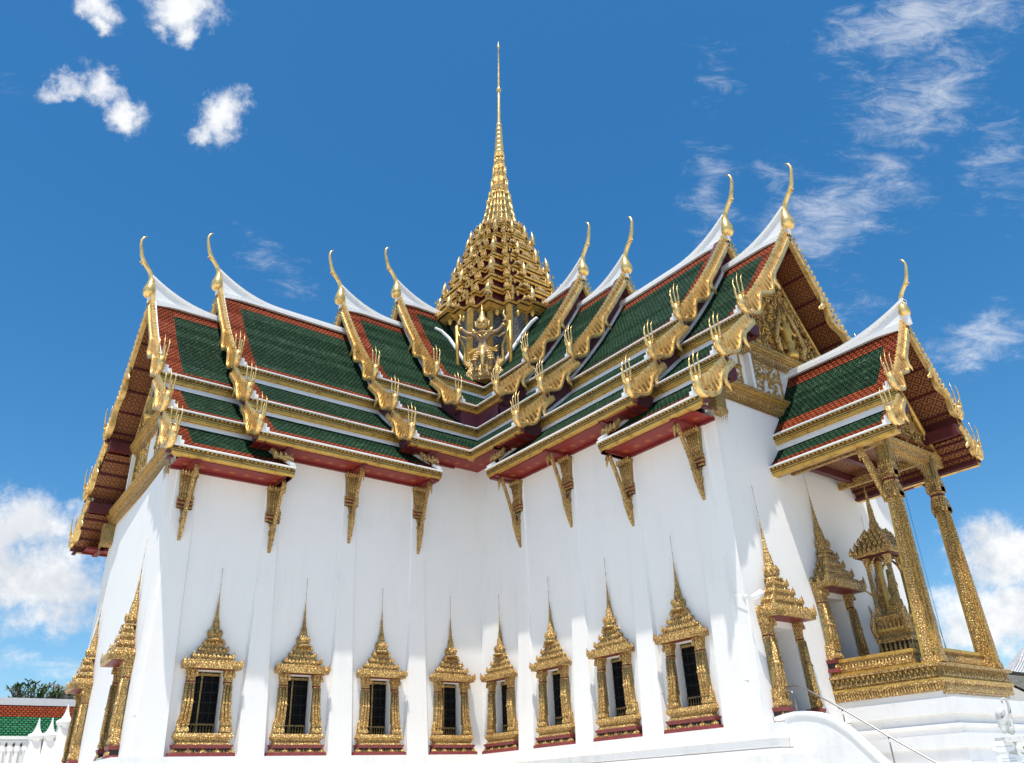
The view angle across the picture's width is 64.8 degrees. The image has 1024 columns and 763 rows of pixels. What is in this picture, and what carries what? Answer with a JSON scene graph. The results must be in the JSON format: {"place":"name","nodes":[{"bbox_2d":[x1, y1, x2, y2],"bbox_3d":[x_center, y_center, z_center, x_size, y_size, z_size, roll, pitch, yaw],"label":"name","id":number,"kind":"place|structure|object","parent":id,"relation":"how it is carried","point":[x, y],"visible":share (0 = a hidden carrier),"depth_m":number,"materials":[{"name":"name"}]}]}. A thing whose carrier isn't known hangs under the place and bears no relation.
{"place":"outdoors","nodes":[
{"label":"outdoors","id":0,"kind":"place"},
{"bbox_2d":[0,736,28,762],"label":"white balustrade","id":1,"kind":"object","parent":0,"point":[12,749],"visible":0.94,"depth_m":41.76,"materials":[{"name":"paint"}]},
{"bbox_2d":[0,0,1023,698],"label":"sky","id":2,"kind":"structure","parent":0,"point":[292,133],"materials":[{"name":"blue"}]},
{"bbox_2d":[1004,647,1023,672],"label":"white roofed building","id":3,"kind":"structure","parent":0,"point":[1016,664],"depth_m":70.51,"materials":[{"name":"tile"}]},
{"bbox_2d":[1006,671,1023,700],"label":"grey roofed building","id":4,"kind":"structure","parent":0,"point":[1016,679],"depth_m":52.03,"materials":[{"name":"paint"}]},
{"label":"ground","id":5,"kind":"structure","parent":0,"visible":0},
{"bbox_2d":[22,718,43,762],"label":"gate post","id":6,"kind":"object","parent":5,"relation":"on","point":[33,748],"visible":1,"depth_m":41.38,"materials":[{"name":"paint"}]},
{"bbox_2d":[0,697,75,742],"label":"gallery","id":7,"kind":"object","parent":5,"relation":"on","point":[20,716],"depth_m":55.14,"materials":[{"name":"green tile"}]},
{"bbox_2d":[6,680,72,698],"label":"frangipani tree","id":8,"kind":"object","parent":5,"relation":"on","point":[17,693],"visible":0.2,"depth_m":62.52,"materials":[{"name":"green plant"}]},
{"bbox_2d":[8,684,74,698],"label":"frangipani tree","id":9,"kind":"object","parent":5,"relation":"on","point":[53,694],"visible":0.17,"depth_m":61.35,"materials":[{"name":"green plant"}]},
{"bbox_2d":[17,678,74,698],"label":"frangipani tree","id":10,"kind":"object","parent":5,"relation":"on","point":[54,688],"visible":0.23,"depth_m":63.91,"materials":[{"name":"green plant"}]},
{"bbox_2d":[38,718,56,762],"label":"gate post","id":11,"kind":"object","parent":5,"relation":"on","point":[48,741],"visible":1,"depth_m":41.76,"materials":[{"name":"paint"}]},
{"bbox_2d":[47,705,70,762],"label":"gate post","id":12,"kind":"object","parent":5,"relation":"on","point":[63,723],"visible":0.8,"depth_m":42.13,"materials":[{"name":"paint"}]},
{"bbox_2d":[61,41,1023,762],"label":"throne hall","id":13,"kind":"structure","parent":5,"relation":"on","point":[505,501],"depth_m":37.42,"materials":[{"name":"white paint"}]},
{"bbox_2d":[61,583,106,762],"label":"doorway","id":14,"kind":"structure","parent":13,"relation":"in","point":[81,684],"depth_m":40.10,"materials":[{"name":"gold metal"}]},
{"bbox_2d":[93,538,147,760],"bbox_3d":[-16.358,11.011,34.192,1.520,9.200,2.840,18,-33,-34],"label":"doorway","id":15,"kind":"structure","parent":13,"relation":"in","point":[120,656],"depth_m":33.09,"materials":[{"name":"gold metal"}]},
{"bbox_2d":[165,571,243,756],"bbox_3d":[-12.585,11.576,33.832,2.600,7.560,0.958,18,-33,-34],"label":"window","id":16,"kind":"structure","parent":13,"relation":"in","point":[193,735],"depth_m":33.07,"materials":[{"name":"gold metal"}]},
{"bbox_2d":[264,580,330,755],"bbox_3d":[-9.422,12.581,36.065,2.600,7.560,0.958,18,-33,-34],"label":"window","id":17,"kind":"structure","parent":13,"relation":"in","point":[287,736],"depth_m":35.30,"materials":[{"name":"gold metal"}]},
{"bbox_2d":[351,601,407,754],"bbox_3d":[-6.260,13.587,38.298,2.600,7.560,0.958,18,-33,-34],"label":"window","id":18,"kind":"structure","parent":13,"relation":"in","point":[370,738],"depth_m":37.53,"materials":[{"name":"gold metal"}]},
{"bbox_2d":[428,609,476,754],"bbox_3d":[-3.097,14.592,40.531,2.600,7.560,0.958,18,-33,-34],"label":"window","id":19,"kind":"structure","parent":13,"relation":"in","point":[444,739],"depth_m":39.76,"materials":[{"name":"gold metal"}]},
{"bbox_2d":[480,593,518,753],"bbox_3d":[-0.524,14.441,40.467,0.958,7.560,2.600,18,-33,-34],"label":"window","id":20,"kind":"structure","parent":13,"relation":"in","point":[500,669],"depth_m":39.66,"materials":[{"name":"gold metal"}]},
{"bbox_2d":[529,577,575,748],"bbox_3d":[1.919,12.902,37.699,0.958,7.560,2.600,18,-33,-34],"label":"window","id":21,"kind":"structure","parent":13,"relation":"in","point":[561,733],"depth_m":36.91,"materials":[{"name":"gold metal"}]},
{"bbox_2d":[586,560,642,741],"bbox_3d":[4.363,11.364,34.931,0.958,7.560,2.600,18,-33,-34],"label":"window","id":22,"kind":"structure","parent":13,"relation":"in","point":[626,724],"depth_m":34.15,"materials":[{"name":"gold metal"}]},
{"bbox_2d":[653,539,723,733],"bbox_3d":[6.807,9.826,32.163,0.958,7.560,2.600,18,-33,-34],"label":"window","id":23,"kind":"structure","parent":13,"relation":"in","point":[700,713],"depth_m":31.40,"materials":[{"name":"gold metal"}]},
{"bbox_2d":[732,589,764,713],"bbox_3d":[8.776,9.857,29.428,1.560,4.440,0.606,-17,-30,25],"label":"flood lamp","id":24,"kind":"object","parent":13,"relation":"attached to","point":[759,593],"visible":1,"depth_m":30.04,"materials":[{"name":"white metal"}]},
{"bbox_2d":[751,485,825,721],"bbox_3d":[10.302,8.278,31.373,2.890,9.200,1.414,18,-33,-34],"label":"doorway","id":25,"kind":"structure","parent":13,"relation":"in","point":[778,603],"depth_m":30.42,"materials":[{"name":"gold metal"}]},
{"bbox_2d":[803,473,869,672],"bbox_3d":[13.542,7.677,34.647,3.047,9.300,1.414,18,-33,-34],"label":"doorway","id":26,"kind":"structure","parent":13,"relation":"in","point":[830,575],"depth_m":33.67,"materials":[{"name":"gold metal"}]},
{"bbox_2d":[861,518,890,639],"bbox_3d":[16.887,10.373,36.024,2.890,9.200,1.414,18,-33,-34],"label":"doorway","id":27,"kind":"structure","parent":13,"relation":"in","point":[879,589],"depth_m":36.42,"materials":[{"name":"gold stone"}]},
{"bbox_2d":[849,481,920,662],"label":"throne pavilion","id":28,"kind":"structure","parent":13,"relation":"on","point":[877,547],"depth_m":33.27,"materials":[{"name":"gold metal"}]},
{"bbox_2d":[774,711,890,762],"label":"staircase","id":29,"kind":"structure","parent":5,"relation":"on","point":[821,737],"depth_m":26.89,"materials":[{"name":"paint"}]},
{"bbox_2d":[785,684,937,762],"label":"handrail","id":30,"kind":"object","parent":29,"relation":"on","point":[888,736],"visible":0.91,"depth_m":26.75,"materials":[{"name":"silver metal"}]},
{"bbox_2d":[990,697,1023,762],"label":"statue","id":31,"kind":"object","parent":5,"relation":"on","point":[1004,720],"visible":1,"depth_m":10.48,"materials":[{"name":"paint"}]}
]}

